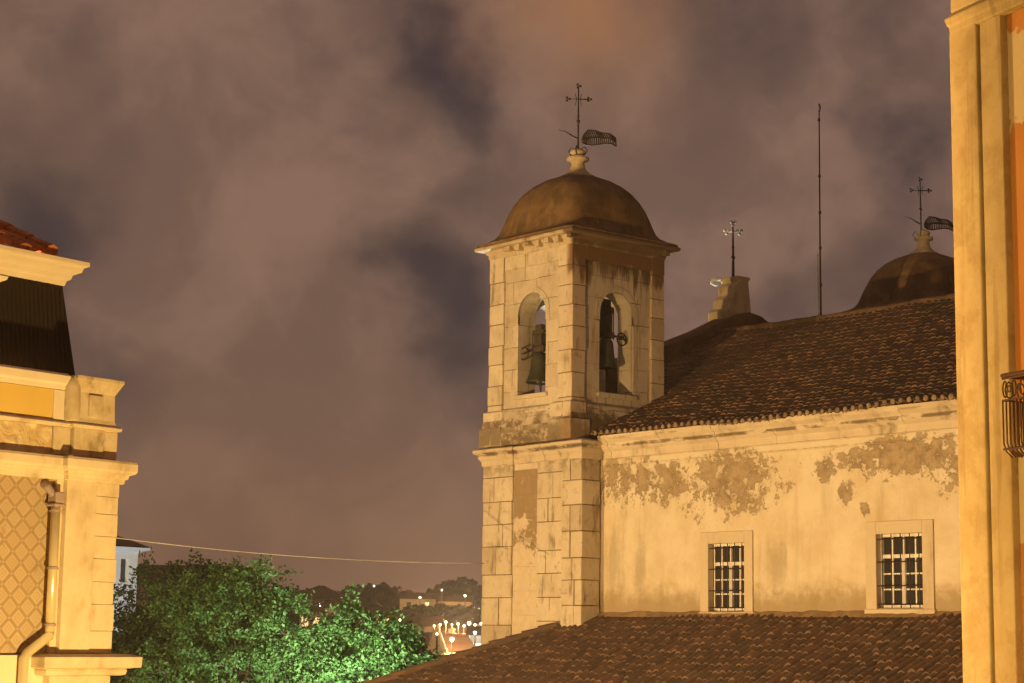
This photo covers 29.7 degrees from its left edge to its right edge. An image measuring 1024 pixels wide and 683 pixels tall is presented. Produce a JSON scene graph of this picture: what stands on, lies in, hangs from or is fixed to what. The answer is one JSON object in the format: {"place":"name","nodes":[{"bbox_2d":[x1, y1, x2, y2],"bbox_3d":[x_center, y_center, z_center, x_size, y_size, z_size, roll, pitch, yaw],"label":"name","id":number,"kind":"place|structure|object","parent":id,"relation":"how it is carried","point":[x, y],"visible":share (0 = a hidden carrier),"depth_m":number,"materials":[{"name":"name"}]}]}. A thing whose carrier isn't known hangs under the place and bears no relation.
{"place":"outdoors","nodes":[
{"label":"outdoors","id":0,"kind":"place"},
{"bbox_2d":[0,0,953,592],"label":"sky","id":1,"kind":"structure","parent":0,"point":[278,211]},
{"bbox_2d":[945,0,1023,682],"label":"orange corner building","id":2,"kind":"structure","parent":0,"point":[986,39],"depth_m":19.70,"materials":[{"name":"orange paint"}]},
{"bbox_3d":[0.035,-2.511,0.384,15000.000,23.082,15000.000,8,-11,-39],"label":"ground","id":3,"kind":"structure","parent":0,"visible":0},
{"bbox_2d":[0,220,142,682],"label":"tiled townhouse","id":4,"kind":"structure","parent":3,"relation":"on","point":[64,473],"depth_m":17.48,"materials":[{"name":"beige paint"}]},
{"bbox_2d":[113,536,150,630],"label":"pale house","id":5,"kind":"structure","parent":3,"relation":"on","point":[126,553],"depth_m":75.59,"materials":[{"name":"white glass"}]},
{"bbox_2d":[120,559,125,581],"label":"window","id":6,"kind":"structure","parent":5,"relation":"in","point":[122,575],"depth_m":75.63,"materials":[{"name":"grey glass"}]},
{"bbox_2d":[104,547,253,682],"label":"street tree","id":7,"kind":"object","parent":3,"relation":"on","point":[133,636],"visible":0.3,"depth_m":65.03,"materials":[{"name":"green plant"}]},
{"bbox_2d":[136,565,259,679],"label":"hillside house","id":8,"kind":"structure","parent":3,"relation":"on","point":[164,567],"depth_m":95.39,"materials":[{"name":"grey glass"}]},
{"bbox_2d":[113,554,338,682],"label":"street tree","id":9,"kind":"object","parent":3,"relation":"on","point":[225,639],"visible":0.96,"depth_m":56.73,"materials":[{"name":"green plant"}]},
{"bbox_2d":[299,604,328,658],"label":"hillside house","id":10,"kind":"structure","parent":3,"relation":"on","point":[323,611],"depth_m":267.28,"materials":[{"name":"beige"}]},
{"bbox_2d":[287,585,349,641],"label":"hillside house","id":11,"kind":"structure","parent":3,"relation":"on","point":[322,594],"depth_m":328.93,"materials":[{"name":"brown"}]},
{"bbox_2d":[320,599,342,643],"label":"hillside house","id":12,"kind":"structure","parent":3,"relation":"on","point":[328,602],"depth_m":298.73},
{"bbox_2d":[273,582,444,682],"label":"street tree","id":13,"kind":"object","parent":3,"relation":"on","point":[353,660],"visible":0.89,"depth_m":55.86,"materials":[{"name":"green plant"}]},
{"bbox_2d":[347,607,376,649],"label":"hillside house","id":14,"kind":"structure","parent":3,"relation":"on","point":[371,610],"depth_m":262.01,"materials":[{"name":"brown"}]},
{"bbox_2d":[360,599,382,607],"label":"hillside house","id":15,"kind":"structure","parent":3,"relation":"on","point":[370,601],"depth_m":361.55,"materials":[{"name":"brown"}]},
{"bbox_2d":[262,576,482,631],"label":"wood","id":16,"kind":"object","parent":3,"relation":"on","point":[385,594],"visible":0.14,"depth_m":493.08,"materials":[{"name":"green plant"}]},
{"bbox_2d":[377,606,390,635],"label":"hillside house","id":17,"kind":"structure","parent":3,"relation":"on","point":[380,609],"depth_m":298.47,"materials":[{"name":"brown"}]},
{"bbox_2d":[391,610,413,636],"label":"hillside house","id":18,"kind":"structure","parent":3,"relation":"on","point":[409,613],"depth_m":249.27,"materials":[{"name":"glass"}]},
{"bbox_2d":[405,613,423,631],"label":"hillside house","id":19,"kind":"structure","parent":3,"relation":"on","point":[414,616],"depth_m":230.36,"materials":[{"name":"beige"}]},
{"bbox_2d":[398,592,438,609],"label":"warehouse","id":20,"kind":"structure","parent":3,"relation":"on","point":[407,599],"depth_m":416.34,"materials":[{"name":"beige concrete"}]},
{"bbox_2d":[415,632,432,653],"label":"hillside house","id":21,"kind":"structure","parent":3,"relation":"on","point":[428,635],"depth_m":175.47,"materials":[{"name":"beige"}]},
{"bbox_2d":[421,616,444,633],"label":"hillside house","id":22,"kind":"structure","parent":3,"relation":"on","point":[428,623],"depth_m":221.21,"materials":[{"name":"beige glass"}]},
{"bbox_2d":[436,633,437,650],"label":"lamp","id":23,"kind":"object","parent":3,"relation":"on","point":[437,641],"visible":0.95,"depth_m":132.35,"materials":[{"name":"metal"}]},
{"bbox_2d":[427,624,448,656],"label":"pyramid spire","id":24,"kind":"structure","parent":3,"relation":"on","point":[432,645],"depth_m":138.04,"materials":[{"name":"beige stone"}]},
{"bbox_2d":[442,613,455,633],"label":"hillside house","id":25,"kind":"structure","parent":3,"relation":"on","point":[449,618],"depth_m":242.38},
{"bbox_2d":[448,628,454,633],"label":"window","id":26,"kind":"structure","parent":25,"relation":"in","point":[449,629],"depth_m":242.25,"materials":[{"name":"yellow glass"}]},
{"bbox_2d":[424,634,474,653],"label":"hillside house","id":27,"kind":"structure","parent":3,"relation":"on","point":[462,642],"depth_m":147.72,"materials":[{"name":"orange paint"}]},
{"bbox_2d":[450,638,453,653],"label":"lamp","id":28,"kind":"object","parent":3,"relation":"on","point":[451,639],"visible":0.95,"depth_m":140.20,"materials":[{"name":"metal"}]},
{"bbox_2d":[436,595,474,608],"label":"warehouse","id":29,"kind":"structure","parent":3,"relation":"on","point":[466,601],"depth_m":407.43,"materials":[{"name":"beige concrete"}]},
{"bbox_2d":[453,617,473,637],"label":"hillside house","id":30,"kind":"structure","parent":3,"relation":"on","point":[461,621],"depth_m":224.16,"materials":[{"name":"beige glass"}]},
{"bbox_2d":[457,610,476,616],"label":"hillside house","id":31,"kind":"structure","parent":3,"relation":"on","point":[468,613],"depth_m":290.46,"materials":[{"name":"brown"}]},
{"bbox_2d":[466,626,480,645],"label":"hillside house","id":32,"kind":"structure","parent":3,"relation":"on","point":[470,630],"depth_m":168.53,"materials":[{"name":"beige"}]},
{"bbox_2d":[474,614,480,625],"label":"hillside house","id":33,"kind":"structure","parent":3,"relation":"on","point":[477,619],"depth_m":236.55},
{"bbox_2d":[358,610,962,682],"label":"side annex","id":34,"kind":"object","parent":3,"relation":"on","point":[838,646],"visible":0.98,"depth_m":43.92,"materials":[{"name":"tile"}]},
{"bbox_2d":[473,148,961,644],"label":"church","id":35,"kind":"structure","parent":3,"relation":"on","point":[733,453],"depth_m":49.56,"materials":[{"name":"stone"}]},
{"bbox_2d":[116,537,483,563],"bbox_3d":[-5.411,5.180,48.007,9.735,0.496,0.024,3,-9,-15],"label":"overhead cable","id":36,"kind":"object","parent":35,"relation":"attached to","point":[298,556],"visible":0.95,"depth_m":47.99,"materials":[{"name":"black metal"}]},
{"bbox_2d":[521,324,545,391],"bbox_3d":[0.728,0.452,52.142,1.204,1.840,0.750,-2,-9,18],"label":"church bell","id":37,"kind":"object","parent":35,"relation":"hanging from","point":[537,374],"visible":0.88,"depth_m":51.98,"materials":[{"name":"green metal"}]},
{"bbox_2d":[560,83,616,155],"bbox_3d":[2.104,-6.187,54.009,1.596,2.094,0.503,3,-9,-12],"label":"weather vane","id":38,"kind":"object","parent":35,"relation":"on","point":[585,139],"visible":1,"depth_m":53.87,"materials":[{"name":"metal"}]},
{"bbox_2d":[599,299,626,376],"bbox_3d":[2.536,-0.097,52.017,1.216,2.102,0.673,3,-9,-12],"label":"church bell","id":39,"kind":"object","parent":35,"relation":"hanging from","point":[607,361],"visible":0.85,"depth_m":51.92,"materials":[{"name":"brown metal"}]},
{"bbox_2d":[710,220,742,285],"bbox_3d":[6.652,-2.748,60.033,1.018,2.035,0.368,-5,-10,31],"label":"gable cross","id":40,"kind":"object","parent":35,"relation":"on","point":[713,280],"visible":1,"depth_m":59.98,"materials":[{"name":"metal"}]},
{"bbox_2d":[699,530,753,613],"bbox_3d":[5.204,5.589,46.361,0.260,2.040,1.780,8,-11,-39],"label":"window","id":41,"kind":"structure","parent":35,"relation":"in","point":[733,569],"depth_m":46.41,"materials":[{"name":"stone"}]},
{"bbox_2d":[817,103,821,314],"bbox_3d":[9.008,-3.664,56.513,0.080,6.788,0.168,8,-11,-39],"label":"radio mast","id":42,"kind":"object","parent":35,"relation":"on","point":[819,272],"visible":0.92,"depth_m":56.37,"materials":[{"name":"metal"}]},
{"bbox_2d":[864,519,936,613],"bbox_3d":[8.566,4.968,42.422,0.260,2.050,1.930,8,-11,-39],"label":"window","id":43,"kind":"structure","parent":35,"relation":"in","point":[907,562],"depth_m":42.46,"materials":[{"name":"stone"}]},
{"bbox_2d":[904,177,953,237],"bbox_3d":[13.736,-4.397,63.786,1.596,2.094,0.503,3,-9,-12],"label":"weather vane","id":44,"kind":"object","parent":35,"relation":"on","point":[943,224],"visible":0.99,"depth_m":63.65,"materials":[{"name":"metal"}]}
]}

